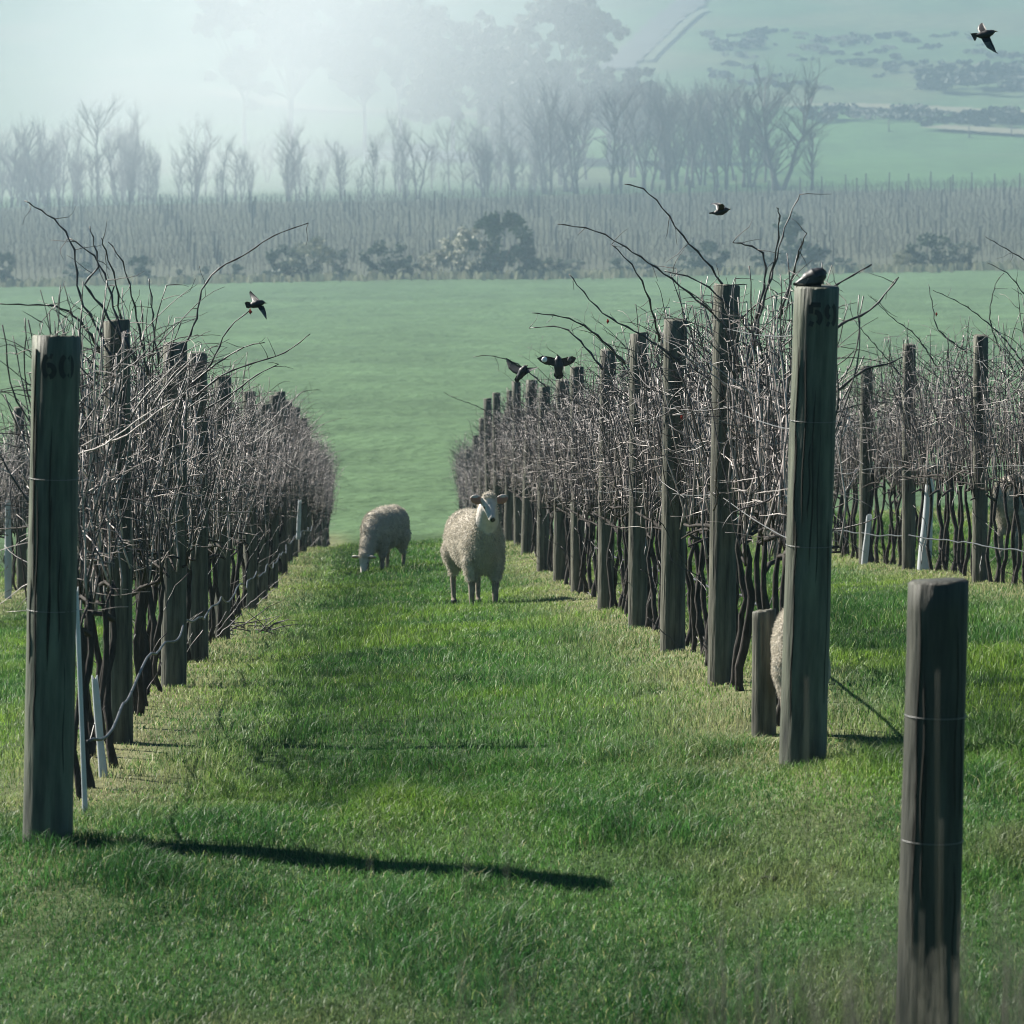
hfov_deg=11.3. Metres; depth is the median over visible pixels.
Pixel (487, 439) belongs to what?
grapevine
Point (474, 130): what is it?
bare tree
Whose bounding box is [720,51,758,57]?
hillside shrub
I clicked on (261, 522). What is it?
grapevine
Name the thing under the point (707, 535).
grapevine
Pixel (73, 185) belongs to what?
bare tree
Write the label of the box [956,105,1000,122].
hillside shrub
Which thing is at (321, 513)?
grapevine
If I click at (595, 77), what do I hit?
gum tree
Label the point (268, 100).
path
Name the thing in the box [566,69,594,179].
bare tree
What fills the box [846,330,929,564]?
grapevine
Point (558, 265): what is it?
bush
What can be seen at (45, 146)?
bare tree
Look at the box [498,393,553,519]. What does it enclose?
grapevine
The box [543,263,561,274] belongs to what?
bush
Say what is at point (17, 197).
bare tree
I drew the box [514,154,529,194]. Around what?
bare tree
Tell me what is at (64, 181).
bare tree
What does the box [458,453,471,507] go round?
grapevine
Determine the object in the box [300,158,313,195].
bare tree
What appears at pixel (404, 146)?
bare tree
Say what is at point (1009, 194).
post
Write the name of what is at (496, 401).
line post
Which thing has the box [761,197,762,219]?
post
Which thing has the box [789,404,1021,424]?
trellis wire
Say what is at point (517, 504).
line post
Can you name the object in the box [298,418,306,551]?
line post
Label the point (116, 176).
bare tree
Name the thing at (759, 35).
hillside shrub
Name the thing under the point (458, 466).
grapevine
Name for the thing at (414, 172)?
bare tree
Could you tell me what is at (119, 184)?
bare tree
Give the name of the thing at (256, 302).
bird
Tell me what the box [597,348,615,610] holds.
line post
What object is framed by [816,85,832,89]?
hillside shrub
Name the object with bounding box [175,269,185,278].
bush
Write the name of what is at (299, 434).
grapevine
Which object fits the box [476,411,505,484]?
grapevine
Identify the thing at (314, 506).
grapevine
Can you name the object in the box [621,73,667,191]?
bare tree
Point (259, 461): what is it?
grapevine
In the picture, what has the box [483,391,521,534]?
grapevine
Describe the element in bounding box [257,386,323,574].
grapevine
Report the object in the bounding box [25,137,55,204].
bare tree
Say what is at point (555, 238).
post
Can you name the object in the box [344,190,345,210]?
post
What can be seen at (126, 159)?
bare tree
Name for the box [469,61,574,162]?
gum tree
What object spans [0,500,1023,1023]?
grass
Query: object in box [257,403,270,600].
line post
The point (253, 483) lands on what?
grapevine
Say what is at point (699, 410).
trellis wire
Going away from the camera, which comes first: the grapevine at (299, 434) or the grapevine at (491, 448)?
the grapevine at (299, 434)
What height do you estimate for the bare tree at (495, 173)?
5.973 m
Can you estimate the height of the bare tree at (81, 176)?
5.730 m
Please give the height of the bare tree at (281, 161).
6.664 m
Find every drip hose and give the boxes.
[86,527,311,742]
[553,530,756,605]
[835,530,1023,551]
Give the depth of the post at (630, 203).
509.98 m
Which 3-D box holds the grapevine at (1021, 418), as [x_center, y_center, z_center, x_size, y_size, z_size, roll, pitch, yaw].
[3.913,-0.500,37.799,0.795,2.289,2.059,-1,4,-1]
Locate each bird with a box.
[245,291,266,318]
[506,358,537,382]
[537,354,575,378]
[709,203,729,215]
[793,267,826,285]
[971,23,997,52]
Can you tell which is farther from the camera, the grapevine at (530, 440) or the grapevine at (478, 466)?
the grapevine at (478, 466)
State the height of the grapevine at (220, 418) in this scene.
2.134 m
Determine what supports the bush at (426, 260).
on the ground at (387, 369)
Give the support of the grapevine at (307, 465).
on the ground at (387, 369)
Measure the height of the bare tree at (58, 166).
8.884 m
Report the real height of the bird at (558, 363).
0.175 m
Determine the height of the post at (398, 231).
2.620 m
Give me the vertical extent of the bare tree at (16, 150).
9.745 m
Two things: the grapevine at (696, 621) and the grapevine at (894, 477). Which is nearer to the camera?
the grapevine at (696, 621)
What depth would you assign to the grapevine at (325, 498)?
95.75 m
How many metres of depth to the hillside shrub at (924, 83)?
815.34 m
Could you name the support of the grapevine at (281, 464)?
on the ground at (387, 369)
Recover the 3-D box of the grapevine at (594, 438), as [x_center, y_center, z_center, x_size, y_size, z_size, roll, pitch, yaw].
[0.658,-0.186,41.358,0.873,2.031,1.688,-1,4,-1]
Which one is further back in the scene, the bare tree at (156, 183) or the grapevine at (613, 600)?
the bare tree at (156, 183)
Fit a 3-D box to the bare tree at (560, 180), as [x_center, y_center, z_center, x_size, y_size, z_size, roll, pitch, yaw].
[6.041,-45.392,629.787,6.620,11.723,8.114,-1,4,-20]
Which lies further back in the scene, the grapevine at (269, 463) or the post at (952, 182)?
the post at (952, 182)
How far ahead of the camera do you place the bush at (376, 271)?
384.67 m
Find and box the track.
[600,0,705,67]
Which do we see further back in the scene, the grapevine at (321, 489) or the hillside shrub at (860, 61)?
the hillside shrub at (860, 61)
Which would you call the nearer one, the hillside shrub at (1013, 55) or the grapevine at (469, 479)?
the grapevine at (469, 479)
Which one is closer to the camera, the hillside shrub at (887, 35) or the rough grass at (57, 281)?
the rough grass at (57, 281)
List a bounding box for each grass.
[0,259,1023,286]
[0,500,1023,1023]
[363,670,1023,1023]
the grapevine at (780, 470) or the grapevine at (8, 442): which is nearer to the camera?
the grapevine at (780, 470)
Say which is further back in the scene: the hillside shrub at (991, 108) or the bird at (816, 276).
the hillside shrub at (991, 108)
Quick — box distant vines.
[0,175,1023,279]
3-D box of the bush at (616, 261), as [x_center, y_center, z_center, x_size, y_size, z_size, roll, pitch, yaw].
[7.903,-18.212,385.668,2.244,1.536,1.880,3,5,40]
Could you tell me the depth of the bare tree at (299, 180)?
598.77 m
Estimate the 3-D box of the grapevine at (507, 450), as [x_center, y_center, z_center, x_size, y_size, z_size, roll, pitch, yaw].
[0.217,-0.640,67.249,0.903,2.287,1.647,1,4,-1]
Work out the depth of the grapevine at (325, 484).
91.46 m
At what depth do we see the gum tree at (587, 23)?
685.45 m
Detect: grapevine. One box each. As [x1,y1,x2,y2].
[0,200,179,757]
[0,281,205,774]
[0,285,187,799]
[0,393,26,596]
[0,404,30,574]
[0,405,30,563]
[0,406,30,590]
[0,410,22,583]
[0,411,21,463]
[0,414,26,576]
[0,431,29,576]
[26,222,214,662]
[80,284,229,715]
[80,297,227,676]
[80,309,309,685]
[84,223,308,705]
[101,312,237,694]
[102,332,292,651]
[134,330,250,662]
[146,338,252,662]
[162,353,247,637]
[207,346,258,622]
[207,361,294,619]
[207,364,277,610]
[207,369,277,639]
[207,374,268,643]
[207,391,295,585]
[208,352,258,626]
[208,370,269,624]
[208,385,275,612]
[231,391,269,607]
[237,377,295,602]
[237,383,290,575]
[237,386,279,610]
[237,391,298,567]
[239,402,303,588]
[239,403,310,518]
[240,399,294,587]
[246,381,300,590]
[256,395,303,573]
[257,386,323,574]
[258,393,291,560]
[259,396,304,543]
[264,392,304,521]
[264,402,319,503]
[267,391,320,499]
[280,410,302,574]
[286,383,318,540]
[287,396,316,542]
[287,410,319,544]
[293,400,320,552]
[293,410,320,540]
[293,410,328,550]
[295,424,326,494]
[298,399,321,508]
[298,409,345,552]
[300,420,319,547]
[300,430,326,494]
[307,403,329,529]
[307,414,324,544]
[307,421,327,491]
[307,423,333,547]
[307,427,338,544]
[309,423,346,541]
[310,433,343,542]
[310,433,345,545]
[310,439,327,512]
[311,430,333,547]
[311,435,328,543]
[312,445,338,543]
[314,436,335,547]
[320,438,341,546]
[320,440,331,536]
[322,448,334,538]
[323,452,346,512]
[327,450,345,545]
[327,452,343,538]
[327,454,337,546]
[327,460,339,540]
[327,471,334,545]
[328,461,349,545]
[445,380,553,556]
[446,430,470,509]
[448,432,471,508]
[448,435,470,500]
[448,455,464,506]
[449,433,471,508]
[449,437,484,496]
[450,453,464,505]
[450,455,464,508]
[454,441,471,505]
[455,459,471,502]
[456,436,471,500]
[456,441,478,494]
[457,449,471,507]
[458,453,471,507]
[459,460,470,507]
[460,458,471,506]
[463,418,492,494]
[463,435,478,507]
[463,438,478,494]
[466,445,478,504]
[469,421,492,492]
[469,435,484,491]
[470,431,484,496]
[471,409,504,473]
[471,425,492,488]
[473,338,626,594]
[473,405,505,491]
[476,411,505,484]
[478,415,504,514]
[479,399,505,532]
[480,413,512,496]
[480,418,492,485]
[482,399,505,492]
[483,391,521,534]
[486,389,525,504]
[487,390,513,542]
[489,388,550,482]
[489,411,512,485]
[490,385,523,487]
[490,387,537,489]
[495,390,537,484]
[496,365,554,553]
[497,371,554,520]
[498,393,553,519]
[499,411,534,549]
[501,377,552,548]
[505,379,555,552]
[507,401,553,571]
[509,369,555,520]
[513,404,554,502]
[520,384,553,569]
[521,346,592,577]
[524,362,575,529]
[525,371,596,584]
[528,349,627,590]
[529,297,712,633]
[529,389,569,542]
[534,265,740,645]
[537,376,629,571]
[538,380,620,577]
[543,362,627,596]
[544,379,592,558]
[556,332,655,557]
[557,184,810,691]
[568,342,629,610]
[568,357,652,609]
[569,274,792,656]
[570,303,656,612]
[577,313,688,615]
[579,315,662,583]
[582,324,688,602]
[604,278,746,638]
[611,228,790,649]
[614,304,710,631]
[633,297,760,665]
[635,295,775,653]
[657,193,888,609]
[682,262,920,726]
[833,366,888,558]
[833,380,875,550]
[834,374,885,555]
[835,336,923,562]
[835,361,882,558]
[842,347,901,564]
[846,300,945,566]
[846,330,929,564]
[860,296,971,570]
[868,335,961,551]
[893,273,1005,571]
[899,284,1004,573]
[913,263,1023,581]
[918,236,1023,576]
[933,289,1023,583]
[960,317,1023,585]
[989,288,1023,495]
[998,328,1023,408]
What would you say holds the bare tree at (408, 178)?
on the ground at (387, 369)
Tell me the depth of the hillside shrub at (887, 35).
900.95 m
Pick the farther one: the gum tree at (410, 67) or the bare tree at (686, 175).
the gum tree at (410, 67)
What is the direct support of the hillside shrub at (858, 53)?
on the ground at (387, 369)
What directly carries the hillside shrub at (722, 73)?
on the ground at (387, 369)
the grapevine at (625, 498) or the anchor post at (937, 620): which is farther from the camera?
the grapevine at (625, 498)
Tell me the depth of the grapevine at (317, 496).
87.47 m
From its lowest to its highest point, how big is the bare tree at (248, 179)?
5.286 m
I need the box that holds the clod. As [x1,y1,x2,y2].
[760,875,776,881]
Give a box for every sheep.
[351,504,411,572]
[440,490,507,607]
[770,606,831,705]
[993,475,1023,560]
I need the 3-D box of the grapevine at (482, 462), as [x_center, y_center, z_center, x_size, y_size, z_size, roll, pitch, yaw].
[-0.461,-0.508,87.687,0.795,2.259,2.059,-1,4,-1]
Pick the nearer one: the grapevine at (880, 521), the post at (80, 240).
the grapevine at (880, 521)
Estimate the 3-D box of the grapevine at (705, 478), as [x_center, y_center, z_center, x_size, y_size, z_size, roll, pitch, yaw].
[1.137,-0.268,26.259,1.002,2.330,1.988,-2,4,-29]
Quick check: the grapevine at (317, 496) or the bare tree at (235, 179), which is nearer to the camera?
the grapevine at (317, 496)
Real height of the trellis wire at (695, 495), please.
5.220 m
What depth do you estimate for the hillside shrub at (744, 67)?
846.80 m
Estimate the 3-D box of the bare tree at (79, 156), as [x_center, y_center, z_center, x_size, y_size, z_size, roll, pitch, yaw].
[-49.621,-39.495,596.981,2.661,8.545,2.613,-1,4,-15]
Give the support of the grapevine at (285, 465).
on the ground at (387, 369)
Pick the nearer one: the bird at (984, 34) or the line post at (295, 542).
the bird at (984, 34)
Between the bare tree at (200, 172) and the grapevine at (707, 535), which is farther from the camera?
the bare tree at (200, 172)
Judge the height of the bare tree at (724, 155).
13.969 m
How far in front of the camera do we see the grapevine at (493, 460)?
77.22 m
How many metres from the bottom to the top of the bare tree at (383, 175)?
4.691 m
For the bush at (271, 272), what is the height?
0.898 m
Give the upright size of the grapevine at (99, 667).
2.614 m
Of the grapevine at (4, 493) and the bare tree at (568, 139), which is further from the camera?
the bare tree at (568, 139)
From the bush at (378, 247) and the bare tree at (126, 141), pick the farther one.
the bare tree at (126, 141)
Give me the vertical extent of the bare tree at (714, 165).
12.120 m
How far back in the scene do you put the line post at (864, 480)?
50.72 m
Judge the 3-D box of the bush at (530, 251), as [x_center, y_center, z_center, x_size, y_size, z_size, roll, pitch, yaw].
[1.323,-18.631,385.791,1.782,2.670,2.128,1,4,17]
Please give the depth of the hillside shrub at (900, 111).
756.95 m
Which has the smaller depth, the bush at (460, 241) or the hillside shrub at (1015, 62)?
the bush at (460, 241)
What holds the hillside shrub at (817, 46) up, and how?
on the ground at (387, 369)
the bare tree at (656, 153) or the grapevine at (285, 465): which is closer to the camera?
the grapevine at (285, 465)
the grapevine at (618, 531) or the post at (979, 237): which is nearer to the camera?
the grapevine at (618, 531)
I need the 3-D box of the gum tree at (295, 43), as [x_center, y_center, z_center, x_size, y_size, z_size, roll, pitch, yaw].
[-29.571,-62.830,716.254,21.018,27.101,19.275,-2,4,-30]
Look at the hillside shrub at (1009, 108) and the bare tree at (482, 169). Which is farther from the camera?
the hillside shrub at (1009, 108)
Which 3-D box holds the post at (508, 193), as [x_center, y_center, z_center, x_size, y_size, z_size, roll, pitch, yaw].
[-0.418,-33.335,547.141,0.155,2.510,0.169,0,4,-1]
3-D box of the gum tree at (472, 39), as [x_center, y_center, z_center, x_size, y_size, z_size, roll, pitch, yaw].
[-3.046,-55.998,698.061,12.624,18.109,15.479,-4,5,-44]
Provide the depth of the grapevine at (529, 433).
56.52 m
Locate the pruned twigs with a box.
[208,600,300,635]
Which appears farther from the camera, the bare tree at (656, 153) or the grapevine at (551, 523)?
the bare tree at (656, 153)
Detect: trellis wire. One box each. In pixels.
[490,474,785,537]
[502,406,788,445]
[505,328,791,416]
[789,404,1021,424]
[836,465,1023,469]
[844,352,1022,387]
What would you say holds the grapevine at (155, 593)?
on the ground at (387, 369)
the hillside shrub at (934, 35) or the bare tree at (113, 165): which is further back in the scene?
the hillside shrub at (934, 35)
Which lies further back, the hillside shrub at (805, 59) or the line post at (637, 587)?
the hillside shrub at (805, 59)
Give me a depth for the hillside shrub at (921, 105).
756.41 m
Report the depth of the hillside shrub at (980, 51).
870.90 m
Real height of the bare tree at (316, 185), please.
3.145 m
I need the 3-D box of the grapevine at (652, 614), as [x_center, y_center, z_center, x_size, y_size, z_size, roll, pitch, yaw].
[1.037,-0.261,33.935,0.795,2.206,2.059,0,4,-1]
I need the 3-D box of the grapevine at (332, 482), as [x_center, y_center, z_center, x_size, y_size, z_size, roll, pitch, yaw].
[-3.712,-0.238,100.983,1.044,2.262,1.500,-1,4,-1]
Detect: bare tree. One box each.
[0,124,13,202]
[0,125,10,188]
[0,126,28,207]
[1,138,21,195]
[3,127,44,205]
[3,141,33,206]
[11,112,58,203]
[12,119,44,206]
[16,158,31,205]
[17,156,34,206]
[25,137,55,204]
[26,140,60,206]
[26,146,56,205]
[30,114,50,202]
[37,133,85,204]
[37,142,61,204]
[40,142,59,203]
[46,119,78,196]
[52,139,64,204]
[58,118,88,198]
[63,90,126,202]
[69,151,79,204]
[70,137,90,202]
[70,157,87,205]
[70,160,89,203]
[82,151,99,205]
[83,144,105,204]
[97,109,147,199]
[99,119,119,195]
[99,161,111,201]
[100,138,124,202]
[103,161,119,204]
[111,119,137,202]
[111,161,128,203]
[113,134,151,202]
[115,120,138,202]
[117,130,148,185]
[118,140,138,202]
[124,101,152,200]
[124,161,135,203]
[130,137,151,201]
[136,141,155,200]
[138,160,155,203]
[144,141,161,202]
[146,167,155,204]
[152,147,169,185]
[169,143,192,198]
[171,154,187,199]
[173,110,220,199]
[181,139,208,202]
[185,140,205,202]
[196,110,218,194]
[212,160,229,201]
[215,132,237,201]
[218,133,251,200]
[235,143,250,200]
[241,162,259,200]
[245,151,257,191]
[251,125,283,182]
[270,139,308,200]
[274,131,310,200]
[276,145,296,197]
[280,116,311,195]
[294,136,310,196]
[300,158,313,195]
[308,174,323,201]
[312,159,328,199]
[314,133,336,191]
[322,135,361,195]
[329,145,352,200]
[353,172,362,198]
[354,157,370,196]
[358,125,390,184]
[362,128,384,199]
[379,158,385,196]
[382,104,411,192]
[391,136,403,196]
[397,139,414,196]
[399,124,439,198]
[404,173,411,197]
[420,132,445,188]
[425,113,464,190]
[438,170,448,192]
[448,103,498,187]
[449,131,480,194]
[463,131,504,196]
[479,134,492,191]
[482,148,505,192]
[490,100,515,188]
[493,94,539,189]
[493,137,524,194]
[504,74,554,186]
[505,157,515,193]
[511,99,573,193]
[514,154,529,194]
[519,142,546,191]
[526,156,534,189]
[531,141,555,194]
[532,72,569,194]
[534,76,608,191]
[536,90,608,193]
[542,92,589,184]
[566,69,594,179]
[576,74,650,193]
[597,86,645,192]
[605,65,656,177]
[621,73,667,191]
[632,73,703,190]
[637,72,682,190]
[637,86,687,179]
[652,74,709,190]
[665,69,715,187]
[666,78,710,184]
[671,85,727,184]
[682,91,745,187]
[683,73,747,172]
[699,71,747,189]
[705,69,746,180]
[715,65,773,186]
[725,87,794,186]
[728,50,838,190]
[755,82,784,182]
[791,109,838,190]
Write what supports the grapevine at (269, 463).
on the ground at (387, 369)
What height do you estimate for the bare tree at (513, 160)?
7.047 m
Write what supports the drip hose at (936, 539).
attached to the line post
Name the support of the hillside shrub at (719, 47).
on the ground at (387, 369)
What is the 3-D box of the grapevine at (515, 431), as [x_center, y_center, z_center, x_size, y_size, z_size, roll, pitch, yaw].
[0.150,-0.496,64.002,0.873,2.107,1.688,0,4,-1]
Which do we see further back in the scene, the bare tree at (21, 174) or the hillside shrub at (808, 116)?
the hillside shrub at (808, 116)
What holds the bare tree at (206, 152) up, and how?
on the ground at (387, 369)
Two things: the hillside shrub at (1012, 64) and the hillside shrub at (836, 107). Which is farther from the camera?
the hillside shrub at (1012, 64)
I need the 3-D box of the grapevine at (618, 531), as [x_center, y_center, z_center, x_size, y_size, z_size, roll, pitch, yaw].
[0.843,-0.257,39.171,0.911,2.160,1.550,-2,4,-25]
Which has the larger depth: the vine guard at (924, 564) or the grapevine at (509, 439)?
the grapevine at (509, 439)
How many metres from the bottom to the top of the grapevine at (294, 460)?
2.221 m
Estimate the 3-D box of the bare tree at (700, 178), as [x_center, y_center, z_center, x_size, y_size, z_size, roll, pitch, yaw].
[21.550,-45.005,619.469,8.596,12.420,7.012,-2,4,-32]
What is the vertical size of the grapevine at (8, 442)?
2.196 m
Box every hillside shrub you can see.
[699,30,714,36]
[707,36,765,48]
[707,67,733,77]
[711,42,736,50]
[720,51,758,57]
[720,59,740,65]
[740,64,767,69]
[742,31,767,39]
[747,75,778,84]
[749,26,769,34]
[767,28,788,32]
[770,72,782,76]
[771,81,790,86]
[788,80,808,83]
[792,30,809,34]
[795,57,814,60]
[796,42,829,50]
[799,107,837,119]
[805,102,858,119]
[809,34,832,42]
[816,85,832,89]
[817,49,844,54]
[830,34,856,41]
[835,59,850,63]
[837,38,870,46]
[842,107,888,119]
[848,57,878,66]
[849,32,873,40]
[853,51,863,55]
[868,48,888,53]
[872,73,886,77]
[873,32,908,38]
[876,104,914,118]
[881,63,899,71]
[882,60,914,66]
[888,110,909,119]
[889,30,911,35]
[889,53,902,59]
[891,103,928,117]
[894,106,947,122]
[901,36,921,42]
[909,64,934,72]
[910,59,944,65]
[913,63,1017,84]
[916,75,955,89]
[918,42,942,49]
[919,115,973,125]
[922,59,1023,88]
[928,34,941,36]
[931,87,947,91]
[937,61,957,66]
[942,31,970,36]
[948,113,962,123]
[952,59,973,64]
[953,109,1023,122]
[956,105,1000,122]
[960,109,1022,126]
[962,47,988,53]
[964,69,1023,91]
[965,111,1023,123]
[985,51,1023,59]
[994,50,1006,56]
[994,105,1020,113]
[999,62,1023,69]
[1011,60,1023,65]
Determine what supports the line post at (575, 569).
on the ground at (387, 369)
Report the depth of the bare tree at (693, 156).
610.87 m
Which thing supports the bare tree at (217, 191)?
on the ground at (387, 369)
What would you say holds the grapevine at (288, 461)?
on the ground at (387, 369)
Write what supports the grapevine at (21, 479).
on the ground at (387, 369)
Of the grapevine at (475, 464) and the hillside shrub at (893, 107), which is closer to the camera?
the grapevine at (475, 464)
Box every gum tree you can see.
[191,0,306,145]
[200,0,375,152]
[321,0,421,150]
[345,0,467,137]
[397,0,515,158]
[432,28,532,158]
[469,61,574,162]
[472,0,631,162]
[541,66,672,161]
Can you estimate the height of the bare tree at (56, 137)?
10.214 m
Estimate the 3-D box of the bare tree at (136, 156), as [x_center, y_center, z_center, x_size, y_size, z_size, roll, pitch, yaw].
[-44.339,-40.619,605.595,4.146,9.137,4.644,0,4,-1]
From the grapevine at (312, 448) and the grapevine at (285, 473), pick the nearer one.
the grapevine at (285, 473)
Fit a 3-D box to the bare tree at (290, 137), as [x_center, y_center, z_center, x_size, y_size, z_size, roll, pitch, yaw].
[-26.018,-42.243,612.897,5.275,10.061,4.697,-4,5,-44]
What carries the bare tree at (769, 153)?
on the ground at (387, 369)
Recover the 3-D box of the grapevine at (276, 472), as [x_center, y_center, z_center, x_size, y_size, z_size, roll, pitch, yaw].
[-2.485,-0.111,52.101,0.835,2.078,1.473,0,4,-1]
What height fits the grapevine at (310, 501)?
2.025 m
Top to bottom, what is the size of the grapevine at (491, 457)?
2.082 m
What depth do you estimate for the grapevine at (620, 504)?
37.03 m
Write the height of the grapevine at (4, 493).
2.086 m
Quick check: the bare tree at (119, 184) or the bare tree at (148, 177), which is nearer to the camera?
the bare tree at (148, 177)
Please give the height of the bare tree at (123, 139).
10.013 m
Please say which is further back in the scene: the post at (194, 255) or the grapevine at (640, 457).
the post at (194, 255)
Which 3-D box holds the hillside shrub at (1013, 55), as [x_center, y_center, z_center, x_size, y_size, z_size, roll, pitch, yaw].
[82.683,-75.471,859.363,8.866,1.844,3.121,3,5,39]
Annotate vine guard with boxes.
[4,500,11,598]
[76,587,87,812]
[91,675,107,776]
[296,500,301,538]
[861,514,871,564]
[917,468,934,570]
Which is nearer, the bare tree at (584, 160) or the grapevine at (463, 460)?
the grapevine at (463, 460)
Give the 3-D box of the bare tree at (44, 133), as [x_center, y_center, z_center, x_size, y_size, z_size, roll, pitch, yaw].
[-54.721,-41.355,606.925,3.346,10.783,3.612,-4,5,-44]
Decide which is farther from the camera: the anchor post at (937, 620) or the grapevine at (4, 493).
the grapevine at (4, 493)
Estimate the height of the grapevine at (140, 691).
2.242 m
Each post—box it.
[14,406,26,589]
[22,335,79,843]
[72,201,73,219]
[80,230,81,253]
[89,241,90,263]
[103,319,132,743]
[159,194,160,213]
[161,342,186,686]
[167,203,168,224]
[187,228,188,251]
[187,352,208,662]
[193,242,194,269]
[214,375,230,639]
[217,239,218,263]
[219,251,220,273]
[243,391,257,609]
[251,205,252,228]
[254,196,255,217]
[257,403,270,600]
[268,394,279,588]
[275,391,287,574]
[286,400,292,562]
[293,407,299,557]
[294,214,295,238]
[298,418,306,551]
[307,428,311,547]
[312,441,319,546]
[321,455,327,546]
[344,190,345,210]
[397,223,398,244]
[409,211,410,235]
[432,216,433,234]
[441,193,442,213]
[457,200,458,222]
[465,449,470,507]
[472,435,478,508]
[479,418,483,495]
[483,398,492,491]
[492,392,501,527]
[504,390,512,541]
[507,184,508,204]
[512,381,522,545]
[521,380,536,554]
[536,386,549,571]
[537,196,538,216]
[553,379,569,581]
[555,227,556,250]
[567,238,568,261]
[570,366,584,592]
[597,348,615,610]
[609,219,610,236]
[628,332,648,626]
[629,194,630,216]
[635,192,636,211]
[637,231,638,256]
[660,318,686,651]
[680,225,681,248]
[688,202,690,225]
[707,283,739,686]
[721,220,723,244]
[751,608,775,736]
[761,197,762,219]
[779,284,838,766]
[828,215,830,241]
[833,191,834,212]
[858,226,860,252]
[859,366,872,564]
[865,173,866,192]
[896,577,968,1023]
[902,343,915,569]
[905,181,906,201]
[906,211,907,233]
[940,215,941,238]
[941,189,942,211]
[952,174,953,191]
[972,334,987,582]
[979,227,980,250]
[1003,210,1004,230]
[1009,186,1010,204]
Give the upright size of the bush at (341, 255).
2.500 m
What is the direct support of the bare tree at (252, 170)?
on the ground at (387, 369)
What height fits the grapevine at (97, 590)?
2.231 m
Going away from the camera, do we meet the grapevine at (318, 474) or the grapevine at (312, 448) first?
the grapevine at (312, 448)
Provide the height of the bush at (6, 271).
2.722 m
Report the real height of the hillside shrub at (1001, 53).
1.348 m
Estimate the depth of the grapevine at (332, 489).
104.30 m
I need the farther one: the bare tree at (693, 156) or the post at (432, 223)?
the bare tree at (693, 156)
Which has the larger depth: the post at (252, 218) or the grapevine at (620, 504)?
the post at (252, 218)
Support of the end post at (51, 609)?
on the ground at (387, 369)
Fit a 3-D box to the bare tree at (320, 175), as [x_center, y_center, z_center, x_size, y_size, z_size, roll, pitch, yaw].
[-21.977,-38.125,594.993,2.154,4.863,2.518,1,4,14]
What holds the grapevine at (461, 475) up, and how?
on the ground at (387, 369)
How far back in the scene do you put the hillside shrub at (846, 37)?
891.66 m
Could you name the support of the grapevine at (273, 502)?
on the ground at (387, 369)
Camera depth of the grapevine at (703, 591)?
28.56 m
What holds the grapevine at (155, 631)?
on the ground at (387, 369)
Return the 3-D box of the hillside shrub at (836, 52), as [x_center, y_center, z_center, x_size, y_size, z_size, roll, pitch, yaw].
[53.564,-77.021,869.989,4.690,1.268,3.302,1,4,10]
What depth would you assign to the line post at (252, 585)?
46.53 m
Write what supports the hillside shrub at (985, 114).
on the ground at (387, 369)
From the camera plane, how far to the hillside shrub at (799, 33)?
903.10 m
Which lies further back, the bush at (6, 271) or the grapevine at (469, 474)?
the bush at (6, 271)
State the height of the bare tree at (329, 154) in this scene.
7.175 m
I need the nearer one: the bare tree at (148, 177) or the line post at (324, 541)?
the line post at (324, 541)
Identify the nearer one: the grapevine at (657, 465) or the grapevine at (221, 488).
the grapevine at (657, 465)
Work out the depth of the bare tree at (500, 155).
620.18 m
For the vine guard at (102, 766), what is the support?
on the ground at (387, 369)
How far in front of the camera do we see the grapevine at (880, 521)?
49.99 m
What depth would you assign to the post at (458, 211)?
497.16 m
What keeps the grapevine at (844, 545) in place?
on the ground at (387, 369)
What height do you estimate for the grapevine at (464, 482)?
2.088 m
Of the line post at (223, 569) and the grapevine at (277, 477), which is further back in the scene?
the grapevine at (277, 477)
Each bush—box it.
[0,251,15,281]
[62,261,100,280]
[128,255,156,279]
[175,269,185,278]
[195,266,209,277]
[220,263,246,279]
[260,270,279,280]
[265,243,310,280]
[285,236,336,279]
[332,248,350,276]
[358,239,412,273]
[372,268,389,274]
[379,260,414,278]
[413,248,454,274]
[430,224,499,276]
[467,210,536,277]
[522,244,540,271]
[531,258,545,272]
[539,257,565,272]
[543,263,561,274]
[553,262,572,271]
[564,258,585,271]
[607,257,635,271]
[623,257,652,270]
[665,264,680,268]
[678,240,730,273]
[749,255,771,268]
[764,211,832,269]
[827,257,856,268]
[886,249,912,266]
[905,232,956,265]
[941,240,979,267]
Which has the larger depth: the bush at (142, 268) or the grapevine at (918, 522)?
the bush at (142, 268)
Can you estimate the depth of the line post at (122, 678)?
24.18 m
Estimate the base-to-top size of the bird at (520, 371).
0.171 m
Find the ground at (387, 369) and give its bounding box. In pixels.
[0,0,1023,1023]
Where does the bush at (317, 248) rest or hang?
on the ground at (387, 369)
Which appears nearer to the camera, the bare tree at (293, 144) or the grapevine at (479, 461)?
the grapevine at (479, 461)
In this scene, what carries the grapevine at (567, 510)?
on the ground at (387, 369)
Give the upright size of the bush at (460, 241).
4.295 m
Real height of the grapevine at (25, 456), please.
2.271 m
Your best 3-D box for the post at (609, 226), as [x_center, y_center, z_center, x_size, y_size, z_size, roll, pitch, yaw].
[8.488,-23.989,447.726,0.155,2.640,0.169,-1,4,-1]
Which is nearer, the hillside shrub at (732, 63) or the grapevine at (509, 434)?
the grapevine at (509, 434)
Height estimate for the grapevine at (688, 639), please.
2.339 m
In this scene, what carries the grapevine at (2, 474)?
on the ground at (387, 369)
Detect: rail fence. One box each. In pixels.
[380,150,429,161]
[442,149,478,159]
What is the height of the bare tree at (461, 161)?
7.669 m
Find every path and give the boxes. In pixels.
[204,90,477,113]
[644,9,708,59]
[784,103,1023,112]
[920,124,1023,134]
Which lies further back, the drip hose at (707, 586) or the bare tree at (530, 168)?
the bare tree at (530, 168)
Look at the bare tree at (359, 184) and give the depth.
590.39 m

